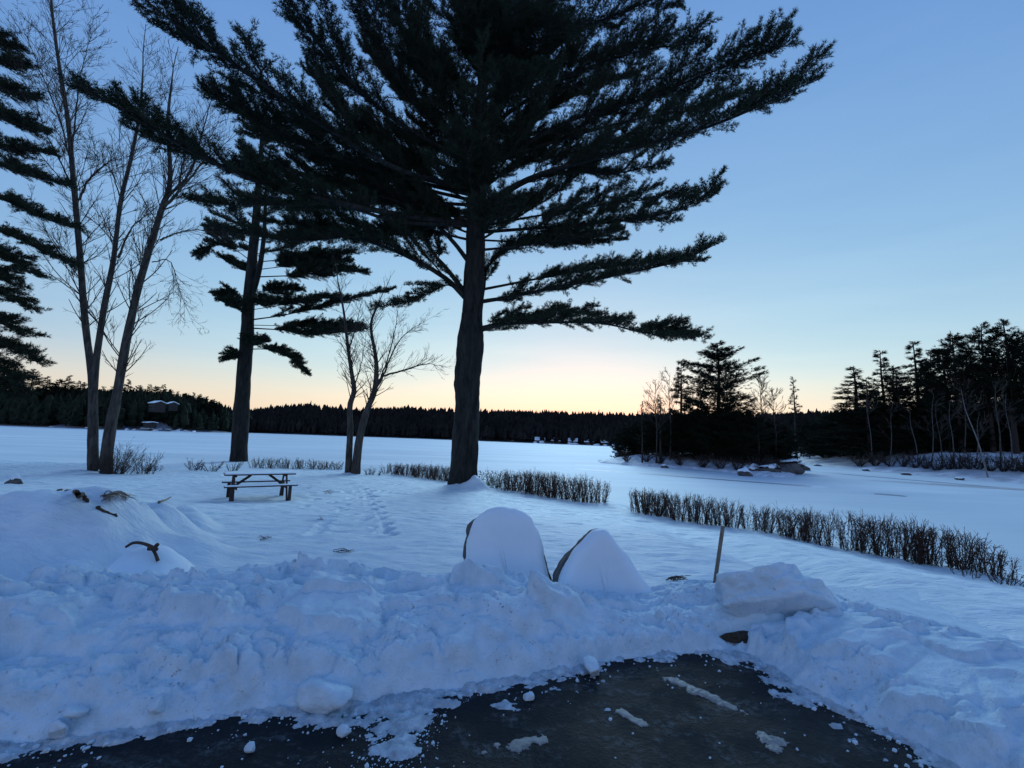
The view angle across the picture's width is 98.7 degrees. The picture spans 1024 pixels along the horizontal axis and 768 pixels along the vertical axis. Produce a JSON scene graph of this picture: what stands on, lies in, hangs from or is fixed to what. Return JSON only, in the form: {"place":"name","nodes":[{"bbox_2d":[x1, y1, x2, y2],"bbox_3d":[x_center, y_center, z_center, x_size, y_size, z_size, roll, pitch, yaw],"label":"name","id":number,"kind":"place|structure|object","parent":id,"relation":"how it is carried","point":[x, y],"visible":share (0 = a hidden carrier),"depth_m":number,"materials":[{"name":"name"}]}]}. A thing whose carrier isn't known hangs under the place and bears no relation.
{"place":"outdoors","nodes":[
{"label":"outdoors","id":0,"kind":"place"},
{"bbox_2d":[0,419,231,432],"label":"wooded hill","id":1,"kind":"structure","parent":0,"point":[162,425],"depth_m":238.91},
{"bbox_2d":[13,369,51,396],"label":"conifer tree","id":2,"kind":"object","parent":1,"relation":"on","point":[38,381],"visible":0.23,"depth_m":271.34,"materials":[{"name":"green plant"}]},
{"bbox_2d":[37,379,79,399],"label":"conifer tree","id":3,"kind":"object","parent":1,"relation":"on","point":[56,385],"visible":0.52,"depth_m":267.60,"materials":[{"name":"green plant"}]},
{"bbox_2d":[0,387,252,431],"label":"wooded point forest","id":4,"kind":"object","parent":1,"relation":"on","point":[70,409],"visible":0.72,"depth_m":241.72,"materials":[{"name":"plant"}]},
{"bbox_2d":[148,401,167,411],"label":"house","id":5,"kind":"structure","parent":4,"relation":"on","point":[157,406],"depth_m":230.65,"materials":[{"name":"brown wood"}]},
{"bbox_2d":[199,399,224,417],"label":"conifer tree","id":6,"kind":"object","parent":1,"relation":"on","point":[211,406],"visible":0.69,"depth_m":259.99,"materials":[{"name":"green plant"}]},
{"bbox_2d":[249,431,611,445],"bbox_3d":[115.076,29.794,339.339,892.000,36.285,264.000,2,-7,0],"label":"hills","id":7,"kind":"structure","parent":0,"point":[416,436],"depth_m":290.49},
{"bbox_2d":[249,402,848,443],"bbox_3d":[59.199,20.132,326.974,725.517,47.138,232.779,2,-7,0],"label":"distant forest","id":8,"kind":"object","parent":7,"relation":"on","point":[522,425],"visible":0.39,"depth_m":301.57,"materials":[{"name":"plant"}]},
{"bbox_2d":[0,653,933,767],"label":"road","id":9,"kind":"structure","parent":0,"point":[581,730],"depth_m":2.60,"materials":[{"name":"asphalt"}]},
{"bbox_2d":[336,724,351,737],"bbox_3d":[-0.981,2.010,2.562,0.082,0.053,0.071,-2,-8,29],"label":"snow chunk","id":10,"kind":"object","parent":9,"relation":"on","point":[343,730],"visible":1,"depth_m":2.54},
{"bbox_2d":[0,551,738,742],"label":"snow bank","id":11,"kind":"structure","parent":9,"relation":"on","point":[110,649],"depth_m":3.21,"materials":[{"name":"snow"}]},
{"bbox_2d":[48,718,69,739],"bbox_3d":[-2.513,1.916,2.441,0.090,0.103,0.138,8,-9,-39],"label":"snow chunk","id":12,"kind":"object","parent":11,"relation":"on","point":[59,727],"visible":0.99,"depth_m":2.42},
{"bbox_2d":[62,704,88,718],"bbox_3d":[-2.461,1.852,2.480,0.091,0.068,0.100,2,-7,0],"label":"snow chunk","id":13,"kind":"object","parent":11,"relation":"on","point":[76,711],"visible":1,"depth_m":2.47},
{"bbox_2d":[147,693,165,713],"bbox_3d":[-2.111,1.901,2.617,0.096,0.096,0.140,7,-9,-38],"label":"snow chunk","id":14,"kind":"object","parent":11,"relation":"on","point":[157,705],"visible":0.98,"depth_m":2.59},
{"bbox_2d":[296,676,353,714],"bbox_3d":[-1.179,1.971,2.804,0.416,0.169,0.226,0,-7,14],"label":"snow chunk","id":15,"kind":"object","parent":11,"relation":"on","point":[317,694],"visible":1,"depth_m":2.72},
{"bbox_2d":[654,606,667,619],"bbox_3d":[1.346,2.093,3.997,0.129,0.145,0.204,-2,-8,29],"label":"snow chunk","id":16,"kind":"object","parent":11,"relation":"on","point":[660,613],"visible":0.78,"depth_m":3.93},
{"bbox_2d":[5,651,931,767],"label":"snow crumbs","id":17,"kind":"object","parent":9,"relation":"on","point":[366,765],"visible":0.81,"depth_m":2.63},
{"bbox_2d":[0,649,958,767],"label":"slush","id":18,"kind":"object","parent":9,"relation":"on","point":[403,721],"visible":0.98,"depth_m":2.73,"materials":[{"name":"snow"}]},
{"bbox_2d":[482,734,547,753],"bbox_3d":[0.028,2.068,2.513,0.450,0.021,0.135,4,-7,-19],"label":"ice patch","id":19,"kind":"object","parent":9,"relation":"on","point":[519,745],"visible":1,"depth_m":2.53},
{"bbox_2d":[583,655,598,676],"bbox_3d":[0.598,2.127,3.301,0.120,0.119,0.197,2,-7,0],"label":"snow chunk","id":20,"kind":"object","parent":9,"relation":"on","point":[591,664],"visible":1,"depth_m":3.26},
{"bbox_2d":[614,708,648,726],"bbox_3d":[0.765,2.129,2.808,0.238,0.021,0.098,-5,-10,45],"label":"ice patch","id":21,"kind":"object","parent":9,"relation":"on","point":[640,722],"visible":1,"depth_m":2.79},
{"bbox_2d":[657,670,747,714],"bbox_3d":[1.317,2.180,3.120,0.153,0.030,0.706,8,-9,-41],"label":"ice patch","id":22,"kind":"object","parent":9,"relation":"on","point":[694,690],"visible":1,"depth_m":3.09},
{"bbox_2d":[755,730,789,753],"bbox_3d":[1.541,2.128,2.631,0.196,0.030,0.181,8,-9,-41],"label":"ice patch","id":23,"kind":"object","parent":9,"relation":"on","point":[774,743],"visible":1,"depth_m":2.61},
{"bbox_2d":[661,579,1023,767],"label":"snow bank","id":24,"kind":"structure","parent":9,"relation":"on","point":[933,678],"depth_m":3.08,"materials":[{"name":"snow"}]},
{"bbox_2d":[720,630,747,642],"bbox_3d":[2.042,2.193,3.812,0.512,0.080,0.173,2,-7,0],"label":"soil clod","id":25,"kind":"object","parent":24,"relation":"on","point":[737,637],"visible":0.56,"depth_m":3.79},
{"bbox_2d":[715,562,846,617],"bbox_3d":[2.437,2.018,4.055,1.196,0.769,0.699,12,-9,-10],"label":"snow heap","id":26,"kind":"object","parent":24,"relation":"on","point":[783,588],"visible":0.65,"depth_m":3.90,"materials":[{"name":"snow"}]},
{"bbox_2d":[0,460,1023,642],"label":"snowy ground","id":27,"kind":"structure","parent":0,"point":[199,520],"depth_m":7.79,"materials":[{"name":"snow"}]},
{"bbox_2d":[0,25,93,400],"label":"pine tree","id":28,"kind":"object","parent":27,"relation":"on","point":[11,378],"visible":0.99,"depth_m":19.53,"materials":[{"name":"green plant"}]},
{"bbox_2d":[56,489,88,502],"bbox_3d":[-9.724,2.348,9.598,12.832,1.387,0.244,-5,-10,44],"label":"log","id":29,"kind":"object","parent":27,"relation":"on","point":[78,494],"visible":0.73,"depth_m":5.59,"materials":[{"name":"brown wood"}]},
{"bbox_2d":[100,490,137,501],"bbox_3d":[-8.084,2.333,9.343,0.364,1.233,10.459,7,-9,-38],"label":"brush pile","id":30,"kind":"object","parent":27,"relation":"on","point":[113,494],"visible":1,"depth_m":5.89,"materials":[{"name":"brown wood"}]},
{"bbox_2d":[90,440,163,473],"bbox_3d":[-16.949,3.188,19.515,2.753,1.771,1.961,2,-7,0],"label":"shrub","id":31,"kind":"object","parent":27,"relation":"on","point":[120,466],"visible":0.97,"depth_m":19.38,"materials":[{"name":"brown plant"}]},
{"bbox_2d":[0,0,260,473],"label":"bare tree","id":32,"kind":"object","parent":27,"relation":"on","point":[93,368],"visible":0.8,"depth_m":20.77,"materials":[{"name":"brown plant"}]},
{"bbox_2d":[108,544,195,574],"bbox_3d":[-4.140,2.050,5.013,1.200,0.385,1.080,2,-7,0],"label":"snow mound","id":33,"kind":"object","parent":27,"relation":"on","point":[140,560],"visible":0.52,"depth_m":4.88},
{"bbox_2d":[125,541,159,561],"bbox_3d":[-4.102,1.899,4.879,0.397,0.300,0.057,2,-7,0],"label":"driftwood","id":34,"kind":"object","parent":33,"relation":"on","point":[153,548],"visible":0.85,"depth_m":4.88,"materials":[{"name":"brown wood"}]},
{"bbox_2d":[184,457,241,471],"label":"shrub","id":35,"kind":"object","parent":27,"relation":"on","point":[202,468],"visible":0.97,"depth_m":22.50,"materials":[{"name":"brown plant"}]},
{"bbox_2d":[222,471,297,500],"bbox_3d":[-7.637,3.079,13.298,1.860,0.837,1.608,7,-8,-35],"label":"picnic table","id":36,"kind":"object","parent":27,"relation":"on","point":[231,486],"visible":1,"depth_m":13.13,"materials":[{"name":"brown wood"}]},
{"bbox_2d":[190,100,396,461],"bbox_3d":[-19.787,-9.577,39.936,18.299,34.577,8.119,2,-7,0],"label":"pine tree","id":37,"kind":"object","parent":27,"relation":"on","point":[315,261],"visible":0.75,"depth_m":39.23,"materials":[{"name":"green plant"}]},
{"bbox_2d":[246,457,343,469],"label":"hedge","id":38,"kind":"object","parent":27,"relation":"on","point":[286,462],"visible":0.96,"depth_m":26.66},
{"bbox_2d":[327,252,455,473],"bbox_3d":[-6.640,-1.179,24.821,8.371,13.007,2.716,2,-7,0],"label":"bare tree","id":39,"kind":"object","parent":27,"relation":"on","point":[353,466],"visible":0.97,"depth_m":24.70,"materials":[{"name":"brown plant"}]},
{"bbox_2d":[380,462,449,480],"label":"hedge","id":40,"kind":"object","parent":27,"relation":"on","point":[434,474],"visible":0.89,"depth_m":23.61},
{"bbox_2d":[51,0,836,484],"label":"pine tree","id":41,"kind":"object","parent":27,"relation":"on","point":[503,48],"visible":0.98,"depth_m":18.37,"materials":[{"name":"green plant"}]},
{"bbox_2d":[478,470,518,487],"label":"shrub","id":42,"kind":"object","parent":27,"relation":"on","point":[495,484],"visible":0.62,"depth_m":19.84,"materials":[{"name":"brown plant"}]},
{"bbox_2d":[463,507,552,581],"bbox_3d":[-0.036,1.954,5.163,1.082,1.020,0.558,2,-7,0],"label":"snow covered boulder","id":43,"kind":"object","parent":27,"relation":"on","point":[505,539],"visible":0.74,"depth_m":4.96,"materials":[{"name":"snow"}]},
{"bbox_2d":[496,466,611,502],"bbox_3d":[1.492,4.020,17.834,5.541,1.273,1.793,-4,-9,39],"label":"hedge","id":44,"kind":"object","parent":27,"relation":"on","point":[530,484],"visible":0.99,"depth_m":17.39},
{"bbox_2d":[553,529,652,594],"bbox_3d":[1.041,1.992,4.803,1.202,0.801,0.712,2,-7,0],"label":"snow covered boulder","id":45,"kind":"object","parent":27,"relation":"on","point":[596,559],"visible":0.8,"depth_m":4.64,"materials":[{"name":"snow"}]},
{"bbox_2d":[629,487,745,528],"bbox_3d":[5.128,3.711,13.409,1.257,1.002,3.753,8,-9,-41],"label":"hedge","id":46,"kind":"object","parent":27,"relation":"on","point":[666,501],"visible":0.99,"depth_m":13.14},
{"bbox_2d":[713,526,724,582],"bbox_3d":[2.142,1.986,4.614,0.295,0.957,0.043,6,-8,-29],"label":"wooden stake","id":47,"kind":"object","parent":27,"relation":"on","point":[719,550],"visible":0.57,"depth_m":4.65,"materials":[{"name":"brown wood"}]},
{"bbox_2d":[735,502,867,550],"bbox_3d":[7.344,3.536,11.337,1.244,0.976,3.241,5,-7,-23],"label":"hedge","id":48,"kind":"object","parent":27,"relation":"on","point":[806,524],"visible":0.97,"depth_m":11.13,"materials":[{"name":"brown twig"}]},
{"bbox_2d":[833,507,1019,579],"bbox_3d":[8.594,3.256,9.186,1.080,1.069,3.078,7,-8,-34],"label":"hedge","id":49,"kind":"object","parent":27,"relation":"on","point":[919,541],"visible":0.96,"depth_m":9.10,"materials":[{"name":"brown plant"}]},
{"bbox_2d":[946,557,1023,586],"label":"shrub","id":50,"kind":"object","parent":27,"relation":"on","point":[994,579],"visible":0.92,"depth_m":7.89,"materials":[{"name":"brown plant"}]},
{"bbox_2d":[0,425,1023,572],"bbox_3d":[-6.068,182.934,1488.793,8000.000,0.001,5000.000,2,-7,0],"label":"frozen lake","id":51,"kind":"structure","parent":0,"point":[997,515],"depth_m":37.37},
{"bbox_2d":[559,467,838,488],"bbox_3d":[13.868,7.904,37.793,23.364,0.004,1.230,-3,-8,34],"label":"ice sheet","id":52,"kind":"object","parent":51,"relation":"on","point":[705,478],"visible":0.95,"depth_m":36.10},
{"bbox_2d":[871,480,1023,490],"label":"ice sheet","id":53,"kind":"object","parent":51,"relation":"on","point":[972,486],"visible":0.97,"depth_m":37.52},
{"bbox_2d":[0,0,1023,415],"label":"sky","id":54,"kind":"structure","parent":0,"point":[880,207],"materials":[{"name":"blue"}]},
{"bbox_2d":[598,454,796,477],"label":"island","id":55,"kind":"structure","parent":0,"point":[689,463],"depth_m":50.74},
{"bbox_2d":[610,434,630,457],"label":"evergreen shrub","id":56,"kind":"object","parent":55,"relation":"on","point":[618,446],"visible":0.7,"depth_m":61.00,"materials":[{"name":"green plant"}]},
{"bbox_2d":[616,422,644,455],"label":"evergreen shrub","id":57,"kind":"object","parent":55,"relation":"on","point":[626,439],"visible":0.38,"depth_m":61.38,"materials":[{"name":"green plant"}]},
{"bbox_2d":[624,419,657,454],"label":"evergreen shrub","id":58,"kind":"object","parent":55,"relation":"on","point":[633,437],"visible":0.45,"depth_m":59.41,"materials":[{"name":"green plant"}]},
{"bbox_2d":[634,401,647,462],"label":"conifer tree","id":59,"kind":"object","parent":55,"relation":"on","point":[640,435],"visible":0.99,"depth_m":53.81,"materials":[{"name":"green plant"}]},
{"bbox_2d":[639,380,671,462],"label":"bare tree","id":60,"kind":"object","parent":55,"relation":"on","point":[650,407],"visible":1,"depth_m":53.08,"materials":[{"name":"brown plant"}]},
{"bbox_2d":[654,395,667,459],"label":"conifer tree","id":61,"kind":"object","parent":55,"relation":"on","point":[660,440],"visible":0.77,"depth_m":53.64,"materials":[{"name":"green plant"}]},
{"bbox_2d":[658,367,684,460],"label":"bare tree","id":62,"kind":"object","parent":55,"relation":"on","point":[675,393],"visible":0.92,"depth_m":54.25,"materials":[{"name":"brown plant"}]},
{"bbox_2d":[659,358,696,453],"bbox_3d":[21.148,3.137,55.307,6.677,12.800,5.346,4,-7,-19],"label":"conifer tree","id":63,"kind":"object","parent":55,"relation":"on","point":[675,413],"visible":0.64,"depth_m":54.88,"materials":[{"name":"green plant"}]},
{"bbox_2d":[678,407,706,458],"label":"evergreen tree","id":64,"kind":"object","parent":55,"relation":"on","point":[684,418],"visible":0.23,"depth_m":53.33,"materials":[{"name":"green plant"}]},
{"bbox_2d":[686,375,719,458],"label":"conifer tree","id":65,"kind":"object","parent":55,"relation":"on","point":[695,424],"visible":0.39,"depth_m":52.72,"materials":[{"name":"green plant"}]},
{"bbox_2d":[668,340,768,458],"bbox_3d":[24.873,1.855,52.035,11.306,14.888,9.880,5,-8,-27],"label":"conifer tree","id":66,"kind":"object","parent":55,"relation":"on","point":[726,382],"visible":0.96,"depth_m":51.02,"materials":[{"name":"green plant"}]},
{"bbox_2d":[721,406,760,462],"bbox_3d":[25.465,5.758,49.058,4.117,6.599,4.243,4,-7,-17],"label":"evergreen shrub","id":67,"kind":"object","parent":55,"relation":"on","point":[742,416],"visible":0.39,"depth_m":49.05,"materials":[{"name":"green plant"}]},
{"bbox_2d":[723,407,775,461],"bbox_3d":[26.852,5.926,49.905,5.538,6.888,4.929,-2,-8,29],"label":"evergreen shrub","id":68,"kind":"object","parent":55,"relation":"on","point":[751,419],"visible":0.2,"depth_m":49.33,"materials":[{"name":"green plant"}]},
{"bbox_2d":[745,373,780,458],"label":"bare tree","id":69,"kind":"object","parent":55,"relation":"on","point":[759,380],"visible":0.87,"depth_m":50.21,"materials":[{"name":"brown plant"}]},
{"bbox_2d":[759,386,789,459],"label":"bare tree","id":70,"kind":"object","parent":55,"relation":"on","point":[768,415],"visible":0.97,"depth_m":49.09,"materials":[{"name":"brown plant"}]},
{"bbox_2d":[760,420,806,463],"bbox_3d":[30.207,7.004,50.306,6.588,5.852,6.562,3,-7,-6],"label":"evergreen shrub","id":71,"kind":"object","parent":55,"relation":"on","point":[793,444],"visible":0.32,"depth_m":49.07,"materials":[{"name":"green plant"}]},
{"bbox_2d":[769,441,803,466],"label":"evergreen shrub","id":72,"kind":"object","parent":55,"relation":"on","point":[784,450],"visible":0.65,"depth_m":46.94,"materials":[{"name":"green plant"}]},
{"bbox_2d":[772,458,804,473],"bbox_3d":[28.838,9.027,45.933,3.040,2.562,2.292,4,-7,-18],"label":"rock","id":73,"kind":"object","parent":55,"relation":"on","point":[792,466],"visible":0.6,"depth_m":45.49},
{"bbox_2d":[793,448,1023,483],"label":"wooded shore","id":74,"kind":"structure","parent":0,"point":[843,461],"depth_m":55.87,"materials":[{"name":"snow"}]},
{"bbox_2d":[784,376,803,459],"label":"conifer tree","id":75,"kind":"object","parent":74,"relation":"on","point":[796,421],"visible":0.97,"depth_m":84.13,"materials":[{"name":"green plant"}]},
{"bbox_2d":[797,413,833,457],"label":"evergreen tree","id":76,"kind":"object","parent":74,"relation":"on","point":[806,445],"visible":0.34,"depth_m":82.56,"materials":[{"name":"green plant"}]},
{"bbox_2d":[803,410,846,456],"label":"evergreen tree","id":77,"kind":"object","parent":74,"relation":"on","point":[815,432],"visible":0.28,"depth_m":77.02,"materials":[{"name":"green plant"}]},
{"bbox_2d":[809,366,896,458],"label":"conifer tree","id":78,"kind":"object","parent":74,"relation":"on","point":[847,404],"visible":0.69,"depth_m":69.76,"materials":[{"name":"green plant"}]},
{"bbox_2d":[832,376,913,460],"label":"conifer tree","id":79,"kind":"object","parent":74,"relation":"on","point":[883,436],"visible":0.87,"depth_m":65.77,"materials":[{"name":"green plant"}]},
{"bbox_2d":[861,417,892,457],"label":"evergreen tree","id":80,"kind":"object","parent":74,"relation":"on","point":[874,433],"visible":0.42,"depth_m":65.87,"materials":[{"name":"green plant"}]},
{"bbox_2d":[850,350,918,455],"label":"conifer tree","id":81,"kind":"object","parent":74,"relation":"on","point":[881,377],"visible":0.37,"depth_m":68.19,"materials":[{"name":"green plant"}]},
{"bbox_2d":[848,402,920,453],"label":"evergreen tree","id":82,"kind":"object","parent":74,"relation":"on","point":[882,413],"visible":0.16,"depth_m":66.37,"materials":[{"name":"green plant"}]},
{"bbox_2d":[881,368,914,452],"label":"bare tree","id":83,"kind":"object","parent":74,"relation":"on","point":[899,381],"visible":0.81,"depth_m":66.38,"materials":[{"name":"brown plant"}]},
{"bbox_2d":[879,365,923,438],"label":"conifer tree","id":84,"kind":"object","parent":74,"relation":"on","point":[896,377],"visible":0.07,"depth_m":69.39,"materials":[{"name":"green plant"}]},
{"bbox_2d":[885,416,929,454],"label":"evergreen tree","id":85,"kind":"object","parent":74,"relation":"on","point":[901,430],"visible":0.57,"depth_m":63.26,"materials":[{"name":"green plant"}]},
{"bbox_2d":[894,400,923,453],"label":"evergreen tree","id":86,"kind":"object","parent":74,"relation":"on","point":[904,413],"visible":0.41,"depth_m":64.66,"materials":[{"name":"green plant"}]},
{"bbox_2d":[903,420,926,455],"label":"evergreen tree","id":87,"kind":"object","parent":74,"relation":"on","point":[910,434],"visible":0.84,"depth_m":62.13,"materials":[{"name":"green plant"}]},
{"bbox_2d":[883,341,968,432],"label":"conifer tree","id":88,"kind":"object","parent":74,"relation":"on","point":[914,365],"visible":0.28,"depth_m":66.92,"materials":[{"name":"green plant"}]},
{"bbox_2d":[894,361,964,441],"bbox_3d":[60.667,3.347,64.219,9.390,13.976,9.678,-4,-9,42],"label":"conifer tree","id":89,"kind":"object","parent":74,"relation":"on","point":[918,391],"visible":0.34,"depth_m":64.00,"materials":[{"name":"green plant"}]},
{"bbox_2d":[923,451,949,470],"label":"shrub","id":90,"kind":"object","parent":74,"relation":"on","point":[936,467],"visible":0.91,"depth_m":53.20,"materials":[{"name":"brown plant"}]},
{"bbox_2d":[924,399,956,468],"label":"bare tree","id":91,"kind":"object","parent":74,"relation":"on","point":[941,430],"visible":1,"depth_m":53.73,"materials":[{"name":"brown plant"}]},
{"bbox_2d":[909,354,986,451],"bbox_3d":[61.561,2.370,62.073,10.283,15.488,8.233,0,-7,16],"label":"conifer tree","id":92,"kind":"object","parent":74,"relation":"on","point":[929,427],"visible":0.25,"depth_m":62.05,"materials":[{"name":"green plant"}]},
{"bbox_2d":[911,413,987,451],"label":"evergreen tree","id":93,"kind":"object","parent":74,"relation":"on","point":[969,442],"visible":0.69,"depth_m":59.99,"materials":[{"name":"green plant"}]},
{"bbox_2d":[906,331,1006,452],"bbox_3d":[60.907,1.153,60.353,8.934,17.559,10.223,2,-7,3],"label":"conifer tree","id":94,"kind":"object","parent":74,"relation":"on","point":[947,354],"visible":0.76,"depth_m":60.59,"materials":[{"name":"green plant"}]},
{"bbox_2d":[941,451,973,468],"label":"shrub","id":95,"kind":"object","parent":74,"relation":"on","point":[957,464],"visible":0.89,"depth_m":51.45,"materials":[{"name":"brown plant"}]},
{"bbox_2d":[946,368,986,453],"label":"bare tree","id":96,"kind":"object","parent":74,"relation":"on","point":[971,383],"visible":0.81,"depth_m":58.01,"materials":[{"name":"brown plant"}]},
{"bbox_2d":[948,379,992,476],"bbox_3d":[49.758,4.736,47.392,3.647,10.624,3.308,-1,-7,22],"label":"bare tree","id":97,"kind":"object","parent":74,"relation":"on","point":[965,409],"visible":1,"depth_m":47.46,"materials":[{"name":"brown plant"}]},
{"bbox_2d":[960,449,995,469],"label":"shrub","id":98,"kind":"object","parent":74,"relation":"on","point":[977,463],"visible":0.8,"depth_m":49.76,"materials":[{"name":"brown plant"}]},
{"bbox_2d":[941,321,1023,452],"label":"conifer tree","id":99,"kind":"object","parent":74,"relation":"on","point":[991,419],"visible":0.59,"depth_m":58.20,"materials":[{"name":"green plant"}]},
{"bbox_2d":[970,452,1008,470],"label":"shrub","id":100,"kind":"object","parent":74,"relation":"on","point":[988,467],"visible":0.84,"depth_m":48.59,"materials":[{"name":"brown plant"}]},
{"bbox_2d":[975,404,1005,445],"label":"evergreen tree","id":101,"kind":"object","parent":74,"relation":"on","point":[996,433],"visible":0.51,"depth_m":58.02,"materials":[{"name":"green plant"}]},
{"bbox_2d":[960,343,1023,451],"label":"conifer tree","id":102,"kind":"object","parent":74,"relation":"on","point":[1003,435],"visible":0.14,"depth_m":58.48,"materials":[{"name":"green plant"}]},
{"bbox_2d":[968,319,1023,453],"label":"conifer tree","id":103,"kind":"object","parent":74,"relation":"on","point":[1014,432],"visible":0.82,"depth_m":56.28,"materials":[{"name":"green plant"}]},
{"bbox_2d":[990,372,1016,467],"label":"bare tree","id":104,"kind":"object","parent":74,"relation":"on","point":[995,404],"visible":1,"depth_m":49.08,"materials":[{"name":"brown plant"}]},
{"bbox_2d":[985,408,1023,451],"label":"evergreen tree","id":105,"kind":"object","parent":74,"relation":"on","point":[1020,442],"visible":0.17,"depth_m":58.68,"materials":[{"name":"green plant"}]},
{"bbox_2d":[986,331,1023,425],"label":"conifer tree","id":106,"kind":"object","parent":74,"relation":"on","point":[1013,383],"visible":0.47,"depth_m":55.75,"materials":[{"name":"green plant"}]},
{"bbox_2d":[988,449,1021,471],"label":"shrub","id":107,"kind":"object","parent":74,"relation":"on","point":[1002,469],"visible":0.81,"depth_m":47.71,"materials":[{"name":"brown plant"}]},
{"bbox_2d":[994,394,1023,460],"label":"bare tree","id":108,"kind":"object","parent":74,"relation":"on","point":[1022,417],"visible":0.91,"depth_m":49.23,"materials":[{"name":"brown plant"}]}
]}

